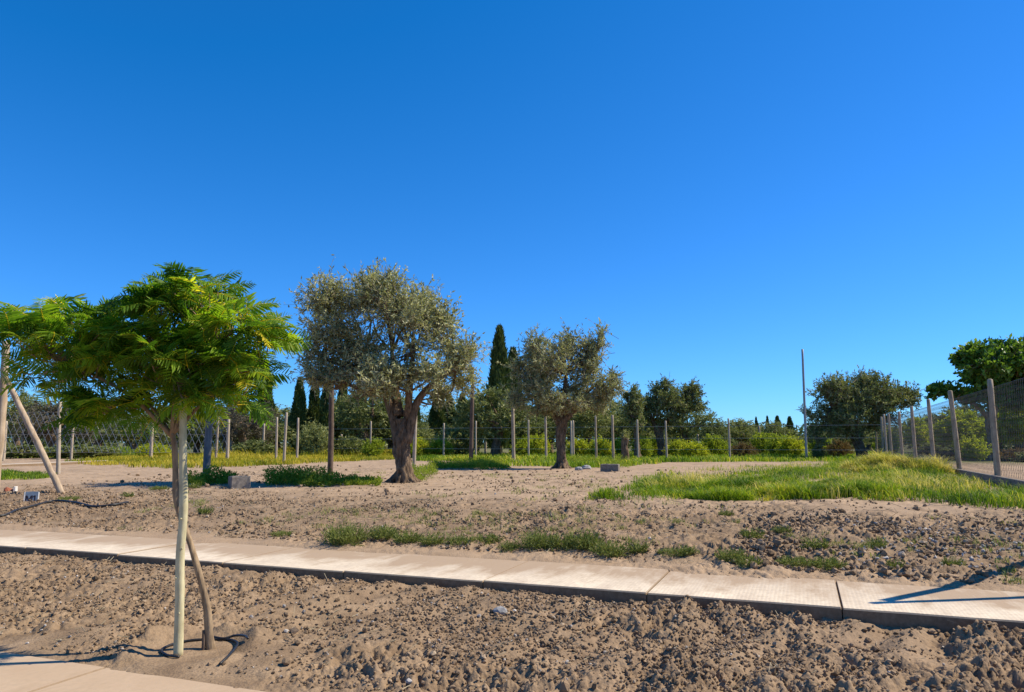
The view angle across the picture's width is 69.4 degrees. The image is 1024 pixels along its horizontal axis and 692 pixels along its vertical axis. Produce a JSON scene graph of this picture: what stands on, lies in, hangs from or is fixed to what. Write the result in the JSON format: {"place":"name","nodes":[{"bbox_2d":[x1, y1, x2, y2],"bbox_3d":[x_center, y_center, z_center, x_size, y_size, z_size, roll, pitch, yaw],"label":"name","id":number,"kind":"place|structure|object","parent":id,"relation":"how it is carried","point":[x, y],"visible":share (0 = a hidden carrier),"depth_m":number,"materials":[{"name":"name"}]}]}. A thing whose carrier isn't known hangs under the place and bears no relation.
{"place":"outdoors","nodes":[
{"label":"outdoors","id":0,"kind":"place"},
{"bbox_2d":[0,652,263,691],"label":"pavement","id":1,"kind":"structure","parent":0,"point":[21,673],"depth_m":5.00,"materials":[{"name":"concrete"}]},
{"bbox_2d":[1,445,912,479],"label":"grass","id":2,"kind":"structure","parent":0,"point":[519,460],"depth_m":39.67,"materials":[{"name":"green plant"}]},
{"bbox_2d":[0,443,1023,691],"bbox_3d":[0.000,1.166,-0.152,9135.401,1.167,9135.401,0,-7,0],"label":"ground","id":3,"kind":"structure","parent":0,"point":[140,655],"depth_m":7.12,"materials":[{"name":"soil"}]},
{"bbox_2d":[0,342,9,483],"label":"leaning post","id":4,"kind":"object","parent":3,"relation":"on","point":[3,403],"visible":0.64,"depth_m":16.36,"materials":[{"name":"brown wood"}]},
{"bbox_2d":[6,389,43,445],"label":"olive tree","id":5,"kind":"object","parent":3,"relation":"on","point":[11,409],"visible":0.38,"depth_m":71.17,"materials":[{"name":"green plant"}]},
{"bbox_2d":[5,443,54,458],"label":"shrub","id":6,"kind":"object","parent":3,"relation":"on","point":[14,455],"visible":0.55,"depth_m":46.90,"materials":[{"name":"green plant"}]},
{"bbox_2d":[1,373,64,493],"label":"brace pole","id":7,"kind":"object","parent":3,"relation":"on","point":[56,482],"visible":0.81,"depth_m":16.16,"materials":[{"name":"brown wood"}]},
{"bbox_2d":[2,460,107,466],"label":"kerb","id":8,"kind":"structure","parent":3,"relation":"on","point":[40,463],"depth_m":32.62,"materials":[{"name":"concrete"}]},
{"bbox_2d":[56,401,61,474],"bbox_3d":[-14.587,3.025,23.815,0.243,2.504,0.133,0,-7,-2],"label":"fence post","id":9,"kind":"object","parent":3,"relation":"on","point":[58,454],"visible":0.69,"depth_m":23.75,"materials":[{"name":"grey wood"}]},
{"bbox_2d":[6,397,113,447],"bbox_3d":[-37.722,6.748,61.680,7.616,5.063,9.651,-4,-8,28],"label":"olive tree","id":10,"kind":"object","parent":3,"relation":"on","point":[47,410],"visible":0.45,"depth_m":60.44,"materials":[{"name":"green plant"}]},
{"bbox_2d":[0,500,128,516],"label":"irrigation hose","id":11,"kind":"object","parent":3,"relation":"on","point":[68,501],"visible":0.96,"depth_m":13.67,"materials":[{"name":"black rubber"}]},
{"bbox_2d":[27,444,133,458],"bbox_3d":[-27.164,6.584,46.285,4.574,1.004,5.344,-1,-7,7],"label":"shrub","id":12,"kind":"object","parent":3,"relation":"on","point":[78,449],"visible":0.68,"depth_m":45.91,"materials":[{"name":"green plant"}]},
{"bbox_2d":[2,412,229,460],"bbox_3d":[-23.457,5.171,41.665,15.138,2.883,0.244,0,-7,0],"label":"wire fence","id":13,"kind":"object","parent":3,"relation":"on","point":[151,450],"visible":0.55,"depth_m":41.56,"materials":[{"name":"grey metal"}]},
{"bbox_2d":[92,411,177,450],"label":"olive tree","id":14,"kind":"object","parent":3,"relation":"on","point":[131,437],"visible":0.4,"depth_m":54.72,"materials":[{"name":"green plant"}]},
{"bbox_2d":[130,442,171,456],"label":"shrub","id":15,"kind":"object","parent":3,"relation":"on","point":[155,448],"visible":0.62,"depth_m":48.90,"materials":[{"name":"green plant"}]},
{"bbox_2d":[0,260,311,649],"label":"feathery tree","id":16,"kind":"object","parent":3,"relation":"on","point":[221,365],"visible":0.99,"depth_m":5.70,"materials":[{"name":"green plant"}]},
{"bbox_2d":[173,362,187,655],"bbox_3d":[-2.556,1.229,5.696,0.173,2.227,0.087,-2,-8,17],"label":"support pole","id":17,"kind":"object","parent":3,"relation":"on","point":[178,642],"visible":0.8,"depth_m":5.63,"materials":[{"name":"beige wood"}]},
{"bbox_2d":[160,638,238,664],"bbox_3d":[-2.368,2.296,5.601,0.641,0.055,0.718,0,-7,0],"label":"irrigation hose","id":18,"kind":"object","parent":3,"relation":"on","point":[200,639],"visible":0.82,"depth_m":5.68,"materials":[{"name":"black rubber"}]},
{"bbox_2d":[176,415,225,453],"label":"olive tree","id":19,"kind":"object","parent":3,"relation":"on","point":[195,437],"visible":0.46,"depth_m":62.54,"materials":[{"name":"green plant"}]},
{"bbox_2d":[203,417,212,472],"bbox_3d":[-7.883,2.095,19.230,0.188,3.121,0.204,1,-6,-8],"label":"tall pole","id":20,"kind":"object","parent":3,"relation":"on","point":[207,448],"visible":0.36,"depth_m":19.11,"materials":[{"name":"grey wood"}]},
{"bbox_2d":[64,446,393,468],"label":"grass","id":21,"kind":"structure","parent":3,"relation":"on","point":[241,459],"depth_m":39.23,"materials":[{"name":"plant"}]},
{"bbox_2d":[228,475,250,488],"bbox_3d":[-6.154,3.086,16.684,0.420,0.310,0.300,5,-9,-35],"label":"concrete block","id":22,"kind":"object","parent":3,"relation":"on","point":[238,482],"depth_m":16.57,"materials":[{"name":"grey concrete"}]},
{"bbox_2d":[212,399,284,451],"bbox_3d":[-21.401,6.578,59.674,5.636,4.996,7.142,-4,-8,26],"label":"olive tree","id":23,"kind":"object","parent":3,"relation":"on","point":[237,421],"visible":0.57,"depth_m":58.93,"materials":[{"name":"green plant"}]},
{"bbox_2d":[229,439,278,454],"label":"shrub","id":24,"kind":"object","parent":3,"relation":"on","point":[252,445],"visible":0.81,"depth_m":53.04,"materials":[{"name":"green plant"}]},
{"bbox_2d":[218,415,296,445],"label":"olive tree","id":25,"kind":"object","parent":3,"relation":"on","point":[281,430],"visible":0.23,"depth_m":65.60,"materials":[{"name":"green plant"}]},
{"bbox_2d":[273,410,318,449],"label":"olive tree","id":26,"kind":"object","parent":3,"relation":"on","point":[288,421],"visible":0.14,"depth_m":69.86,"materials":[{"name":"green plant"}]},
{"bbox_2d":[289,376,307,448],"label":"cypress tree","id":27,"kind":"object","parent":3,"relation":"on","point":[299,408],"visible":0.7,"depth_m":69.41,"materials":[{"name":"green plant"}]},
{"bbox_2d":[307,386,320,431],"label":"cypress tree","id":28,"kind":"object","parent":3,"relation":"on","point":[313,406],"visible":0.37,"depth_m":71.47,"materials":[{"name":"green plant"}]},
{"bbox_2d":[288,420,341,454],"bbox_3d":[-14.149,6.754,53.681,3.804,2.986,4.368,1,-7,-4],"label":"round bush","id":29,"kind":"object","parent":3,"relation":"on","point":[316,440],"visible":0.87,"depth_m":52.74,"materials":[{"name":"green plant"}]},
{"bbox_2d":[318,386,334,447],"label":"cypress tree","id":30,"kind":"object","parent":3,"relation":"on","point":[324,415],"visible":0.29,"depth_m":69.41,"materials":[{"name":"green plant"}]},
{"bbox_2d":[327,386,333,473],"bbox_3d":[-5.797,2.289,23.711,0.191,3.860,0.178,1,-8,-14],"label":"tall pole","id":31,"kind":"object","parent":3,"relation":"on","point":[331,434],"visible":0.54,"depth_m":23.60,"materials":[{"name":"brown wood"}]},
{"bbox_2d":[316,521,373,546],"bbox_3d":[-2.198,2.520,9.801,0.726,0.461,0.780,0,-7,-1],"label":"weed","id":32,"kind":"object","parent":3,"relation":"on","point":[341,538],"visible":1,"depth_m":9.69,"materials":[{"name":"green plant"}]},
{"bbox_2d":[334,434,365,455],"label":"shrub","id":33,"kind":"object","parent":3,"relation":"on","point":[349,444],"visible":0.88,"depth_m":53.85,"materials":[{"name":"green plant"}]},
{"bbox_2d":[328,396,378,443],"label":"olive tree","id":34,"kind":"object","parent":3,"relation":"on","point":[340,431],"visible":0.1,"depth_m":71.08,"materials":[{"name":"green plant"}]},
{"bbox_2d":[327,383,403,443],"bbox_3d":[-11.321,5.570,57.783,6.039,6.472,7.630,-5,-9,35],"label":"olive tree","id":35,"kind":"object","parent":3,"relation":"on","point":[357,417],"visible":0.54,"depth_m":56.40,"materials":[{"name":"green plant"}]},
{"bbox_2d":[357,437,385,455],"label":"shrub","id":36,"kind":"object","parent":3,"relation":"on","point":[374,446],"visible":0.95,"depth_m":51.11,"materials":[{"name":"green plant"}]},
{"bbox_2d":[367,523,400,539],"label":"weed","id":37,"kind":"object","parent":3,"relation":"on","point":[384,534],"visible":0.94,"depth_m":9.94,"materials":[{"name":"green plant"}]},
{"bbox_2d":[284,254,494,482],"bbox_3d":[-3.130,0.509,18.804,5.489,6.160,3.466,0,-7,0],"label":"olive tree","id":38,"kind":"object","parent":3,"relation":"on","point":[373,375],"visible":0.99,"depth_m":18.67,"materials":[{"name":"green plant"}]},
{"bbox_2d":[355,420,435,449],"bbox_3d":[-9.294,7.383,59.633,6.657,3.128,5.269,2,-8,-14],"label":"bush","id":39,"kind":"object","parent":3,"relation":"on","point":[387,439],"visible":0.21,"depth_m":58.84,"materials":[{"name":"green plant"}]},
{"bbox_2d":[390,529,424,543],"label":"weed","id":40,"kind":"object","parent":3,"relation":"on","point":[406,537],"visible":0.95,"depth_m":9.73,"materials":[{"name":"green plant"}]},
{"bbox_2d":[187,454,631,486],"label":"weeds","id":41,"kind":"object","parent":3,"relation":"on","point":[307,477],"visible":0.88,"depth_m":18.16,"materials":[{"name":"green plant"}]},
{"bbox_2d":[410,434,433,456],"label":"shrub","id":42,"kind":"object","parent":3,"relation":"on","point":[423,444],"visible":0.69,"depth_m":50.17,"materials":[{"name":"green plant"}]},
{"bbox_2d":[417,425,441,453],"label":"round bush","id":43,"kind":"object","parent":3,"relation":"on","point":[423,433],"visible":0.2,"depth_m":57.09,"materials":[{"name":"green plant"}]},
{"bbox_2d":[417,533,447,545],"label":"weed","id":44,"kind":"object","parent":3,"relation":"on","point":[434,540],"visible":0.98,"depth_m":9.49,"materials":[{"name":"green plant"}]},
{"bbox_2d":[428,402,446,437],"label":"cypress tree","id":45,"kind":"object","parent":3,"relation":"on","point":[437,420],"visible":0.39,"depth_m":65.23,"materials":[{"name":"green plant"}]},
{"bbox_2d":[428,436,453,454],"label":"shrub","id":46,"kind":"object","parent":3,"relation":"on","point":[438,443],"visible":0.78,"depth_m":51.16,"materials":[{"name":"green plant"}]},
{"bbox_2d":[429,422,484,454],"bbox_3d":[-4.284,6.970,55.710,4.781,3.181,4.164,5,-9,-31],"label":"round bush","id":47,"kind":"object","parent":3,"relation":"on","point":[457,436],"visible":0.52,"depth_m":54.89,"materials":[{"name":"green plant"}]},
{"bbox_2d":[444,534,474,545],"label":"weed","id":48,"kind":"object","parent":3,"relation":"on","point":[458,539],"visible":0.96,"depth_m":9.37,"materials":[{"name":"green plant"}]},
{"bbox_2d":[469,367,473,459],"bbox_3d":[-2.110,3.658,38.804,0.223,5.100,0.250,0,-8,5],"label":"tall pole","id":49,"kind":"object","parent":3,"relation":"on","point":[471,426],"visible":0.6,"depth_m":38.68,"materials":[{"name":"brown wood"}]},
{"bbox_2d":[471,533,504,543],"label":"weed","id":50,"kind":"object","parent":3,"relation":"on","point":[494,537],"visible":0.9,"depth_m":9.47,"materials":[{"name":"green plant"}]},
{"bbox_2d":[444,384,544,455],"bbox_3d":[-1.175,5.262,51.633,6.841,5.400,5.415,-3,-8,21],"label":"olive tree","id":51,"kind":"object","parent":3,"relation":"on","point":[485,398],"visible":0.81,"depth_m":51.27,"materials":[{"name":"green plant"}]},
{"bbox_2d":[486,324,511,452],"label":"cypress tree","id":52,"kind":"object","parent":3,"relation":"on","point":[497,370],"visible":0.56,"depth_m":55.84,"materials":[{"name":"green plant"}]},
{"bbox_2d":[6,413,1014,449],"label":"woods","id":53,"kind":"object","parent":3,"relation":"on","point":[190,446],"visible":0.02,"depth_m":118.98,"materials":[{"name":"green plant"}]},
{"bbox_2d":[0,464,1023,691],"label":"dirt clods","id":54,"kind":"object","parent":3,"relation":"on","point":[760,545],"visible":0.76,"depth_m":6.72,"materials":[{"name":"soil"}]},
{"bbox_2d":[511,408,514,461],"bbox_3d":[0.071,4.736,38.949,0.217,2.996,0.200,3,-9,-20],"label":"fence post","id":55,"kind":"object","parent":3,"relation":"on","point":[513,433],"visible":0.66,"depth_m":38.89,"materials":[{"name":"grey wood"}]},
{"bbox_2d":[503,346,523,448],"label":"cypress tree","id":56,"kind":"object","parent":3,"relation":"on","point":[511,353],"visible":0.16,"depth_m":59.66,"materials":[{"name":"green plant"}]},
{"bbox_2d":[505,434,535,454],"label":"shrub","id":57,"kind":"object","parent":3,"relation":"on","point":[519,448],"visible":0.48,"depth_m":49.89,"materials":[{"name":"green plant"}]},
{"bbox_2d":[518,414,555,442],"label":"olive tree","id":58,"kind":"object","parent":3,"relation":"on","point":[534,431],"visible":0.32,"depth_m":58.43,"materials":[{"name":"green plant"}]},
{"bbox_2d":[513,530,562,549],"bbox_3d":[0.342,2.414,9.128,0.607,0.344,0.565,-5,-9,33],"label":"weed","id":59,"kind":"object","parent":3,"relation":"on","point":[536,540],"visible":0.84,"depth_m":9.04,"materials":[{"name":"green plant"}]},
{"bbox_2d":[524,431,551,454],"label":"shrub","id":60,"kind":"object","parent":3,"relation":"on","point":[537,446],"visible":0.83,"depth_m":48.27,"materials":[{"name":"green plant"}]},
{"bbox_2d":[545,533,576,549],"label":"weed","id":61,"kind":"object","parent":3,"relation":"on","point":[556,543],"visible":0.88,"depth_m":8.96,"materials":[{"name":"green plant"}]},
{"bbox_2d":[495,317,629,468],"bbox_3d":[1.941,1.876,29.293,4.567,6.187,4.349,-7,-10,42],"label":"olive tree","id":62,"kind":"object","parent":3,"relation":"on","point":[539,372],"visible":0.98,"depth_m":28.96,"materials":[{"name":"green plant"}]},
{"bbox_2d":[118,471,1023,584],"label":"weeds","id":63,"kind":"object","parent":3,"relation":"on","point":[680,519],"visible":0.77,"depth_m":10.73,"materials":[{"name":"green plant"}]},
{"bbox_2d":[565,435,590,455],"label":"shrub","id":64,"kind":"object","parent":3,"relation":"on","point":[580,447],"visible":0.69,"depth_m":49.38,"materials":[{"name":"green plant"}]},
{"bbox_2d":[560,528,611,549],"bbox_3d":[0.883,2.389,9.028,0.565,0.358,0.607,5,-9,-33],"label":"weed","id":65,"kind":"object","parent":3,"relation":"on","point":[581,543],"visible":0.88,"depth_m":8.93,"materials":[{"name":"green plant"}]},
{"bbox_2d":[566,403,619,443],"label":"olive tree","id":66,"kind":"object","parent":3,"relation":"on","point":[584,425],"visible":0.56,"depth_m":58.42,"materials":[{"name":"green plant"}]},
{"bbox_2d":[584,434,615,455],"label":"shrub","id":67,"kind":"object","parent":3,"relation":"on","point":[605,448],"visible":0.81,"depth_m":48.26,"materials":[{"name":"green plant"}]},
{"bbox_2d":[586,539,630,557],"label":"weed","id":68,"kind":"object","parent":3,"relation":"on","point":[600,551],"visible":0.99,"depth_m":8.62,"materials":[{"name":"green plant"}]},
{"bbox_2d":[620,429,629,461],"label":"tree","id":69,"kind":"object","parent":3,"relation":"on","point":[624,444],"visible":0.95,"depth_m":37.05,"materials":[{"name":"brown plant"}]},
{"bbox_2d":[604,409,649,441],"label":"olive tree","id":70,"kind":"object","parent":3,"relation":"on","point":[617,425],"visible":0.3,"depth_m":65.17,"materials":[{"name":"green plant"}]},
{"bbox_2d":[370,414,887,459],"bbox_3d":[3.694,5.844,46.090,35.306,2.702,0.139,-3,-8,21],"label":"wire fence","id":71,"kind":"object","parent":3,"relation":"on","point":[729,443],"visible":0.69,"depth_m":44.71,"materials":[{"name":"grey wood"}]},
{"bbox_2d":[616,382,648,456],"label":"olive tree","id":72,"kind":"object","parent":3,"relation":"on","point":[634,398],"visible":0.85,"depth_m":47.61,"materials":[{"name":"green plant"}]},
{"bbox_2d":[623,539,648,553],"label":"weed","id":73,"kind":"object","parent":3,"relation":"on","point":[637,547],"visible":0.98,"depth_m":8.68,"materials":[{"name":"green plant"}]},
{"bbox_2d":[630,436,653,456],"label":"shrub","id":74,"kind":"object","parent":3,"relation":"on","point":[645,446],"visible":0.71,"depth_m":49.19,"materials":[{"name":"green plant"}]},
{"bbox_2d":[637,373,710,455],"bbox_3d":[11.047,4.809,51.894,5.095,6.269,4.134,5,-9,-31],"label":"olive tree","id":75,"kind":"object","parent":3,"relation":"on","point":[666,398],"visible":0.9,"depth_m":51.44,"materials":[{"name":"green plant"}]},
{"bbox_2d":[661,436,691,456],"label":"shrub","id":76,"kind":"object","parent":3,"relation":"on","point":[675,444],"visible":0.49,"depth_m":49.40,"materials":[{"name":"green plant"}]},
{"bbox_2d":[662,409,723,442],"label":"olive tree","id":77,"kind":"object","parent":3,"relation":"on","point":[698,421],"visible":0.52,"depth_m":63.04,"materials":[{"name":"green plant"}]},
{"bbox_2d":[675,438,712,456],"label":"shrub","id":78,"kind":"object","parent":3,"relation":"on","point":[695,445],"visible":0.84,"depth_m":46.36,"materials":[{"name":"green plant"}]},
{"bbox_2d":[697,419,731,441],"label":"olive tree","id":79,"kind":"object","parent":3,"relation":"on","point":[715,426],"visible":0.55,"depth_m":59.37,"materials":[{"name":"green plant"}]},
{"bbox_2d":[701,433,731,454],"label":"shrub","id":80,"kind":"object","parent":3,"relation":"on","point":[709,442],"visible":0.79,"depth_m":51.23,"materials":[{"name":"green plant"}]},
{"bbox_2d":[714,547,750,563],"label":"weed","id":81,"kind":"object","parent":3,"relation":"on","point":[722,555],"visible":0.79,"depth_m":8.08,"materials":[{"name":"green plant"}]},
{"bbox_2d":[716,418,761,446],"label":"olive tree","id":82,"kind":"object","parent":3,"relation":"on","point":[744,433],"visible":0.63,"depth_m":64.98,"materials":[{"name":"green plant"}]},
{"bbox_2d":[727,441,759,455],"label":"shrub","id":83,"kind":"object","parent":3,"relation":"on","point":[742,445],"visible":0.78,"depth_m":47.35,"materials":[{"name":"brown plant"}]},
{"bbox_2d":[732,555,762,567],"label":"weed","id":84,"kind":"object","parent":3,"relation":"on","point":[743,561],"visible":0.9,"depth_m":7.84,"materials":[{"name":"green plant"}]},
{"bbox_2d":[739,527,766,538],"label":"weed","id":85,"kind":"object","parent":3,"relation":"on","point":[754,534],"visible":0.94,"depth_m":9.32,"materials":[{"name":"green plant"}]},
{"bbox_2d":[748,431,772,454],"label":"shrub","id":86,"kind":"object","parent":3,"relation":"on","point":[757,439],"visible":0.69,"depth_m":55.20,"materials":[{"name":"green plant"}]},
{"bbox_2d":[764,432,790,453],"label":"shrub","id":87,"kind":"object","parent":3,"relation":"on","point":[772,443],"visible":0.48,"depth_m":52.23,"materials":[{"name":"green plant"}]},
{"bbox_2d":[758,420,797,439],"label":"olive tree","id":88,"kind":"object","parent":3,"relation":"on","point":[781,430],"visible":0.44,"depth_m":78.96,"materials":[{"name":"green plant"}]},
{"bbox_2d":[774,432,810,455],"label":"shrub","id":89,"kind":"object","parent":3,"relation":"on","point":[792,444],"visible":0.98,"depth_m":50.33,"materials":[{"name":"green plant"}]},
{"bbox_2d":[776,555,816,567],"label":"weed","id":90,"kind":"object","parent":3,"relation":"on","point":[803,562],"visible":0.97,"depth_m":7.85,"materials":[{"name":"green plant"}]},
{"bbox_2d":[801,349,807,458],"bbox_3d":[17.385,3.510,43.953,0.145,6.719,0.138,8,-11,-41],"label":"metal pole","id":91,"kind":"object","parent":3,"relation":"on","point":[804,410],"visible":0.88,"depth_m":43.91,"materials":[{"name":"grey metal"}]},
{"bbox_2d":[800,536,831,549],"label":"weed","id":92,"kind":"object","parent":3,"relation":"on","point":[824,545],"visible":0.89,"depth_m":8.53,"materials":[{"name":"green plant"}]},
{"bbox_2d":[808,556,848,570],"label":"weed","id":93,"kind":"object","parent":3,"relation":"on","point":[819,563],"visible":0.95,"depth_m":7.76,"materials":[{"name":"green plant"}]},
{"bbox_2d":[822,438,854,457],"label":"shrub","id":94,"kind":"object","parent":3,"relation":"on","point":[842,448],"visible":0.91,"depth_m":49.34,"materials":[{"name":"brown plant"}]},
{"bbox_2d":[796,364,926,456],"bbox_3d":[21.842,4.215,46.044,7.849,6.142,5.024,0,-7,0],"label":"olive tree","id":95,"kind":"object","parent":3,"relation":"on","point":[863,396],"visible":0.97,"depth_m":45.34,"materials":[{"name":"green plant"}]},
{"bbox_2d":[902,416,933,454],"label":"leafy tree","id":96,"kind":"object","parent":3,"relation":"on","point":[920,429],"visible":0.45,"depth_m":60.94,"materials":[{"name":"green plant"}]},
{"bbox_2d":[874,378,1023,487],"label":"chain link fence","id":97,"kind":"object","parent":3,"relation":"on","point":[962,460],"visible":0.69,"depth_m":21.42,"materials":[{"name":"grey metal"}]},
{"bbox_2d":[924,409,986,444],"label":"leafy tree","id":98,"kind":"object","parent":3,"relation":"on","point":[967,423],"visible":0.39,"depth_m":53.36,"materials":[{"name":"green plant"}]},
{"bbox_2d":[953,432,992,460],"bbox_3d":[25.886,5.735,41.649,1.825,1.872,2.739,1,-7,-5],"label":"shrub","id":99,"kind":"object","parent":3,"relation":"on","point":[971,451],"visible":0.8,"depth_m":41.23,"materials":[{"name":"green plant"}]},
{"bbox_2d":[924,333,1023,459],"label":"broad leaved tree","id":100,"kind":"object","parent":3,"relation":"on","point":[999,362],"visible":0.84,"depth_m":44.44,"materials":[{"name":"green plant"}]},
{"bbox_2d":[980,405,1023,444],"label":"leafy tree","id":101,"kind":"object","parent":3,"relation":"on","point":[1013,425],"visible":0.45,"depth_m":45.21,"materials":[{"name":"green plant"}]},
{"bbox_2d":[0,530,1023,632],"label":"path","id":102,"kind":"structure","parent":0,"point":[900,606],"depth_m":7.33,"materials":[{"name":"concrete"}]},
{"bbox_2d":[0,0,1023,442],"label":"sky","id":103,"kind":"structure","parent":0,"point":[733,188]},
{"bbox_2d":[585,448,1023,509],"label":"grass","id":104,"kind":"structure","parent":0,"point":[775,489],"depth_m":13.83,"materials":[{"name":"green plant"}]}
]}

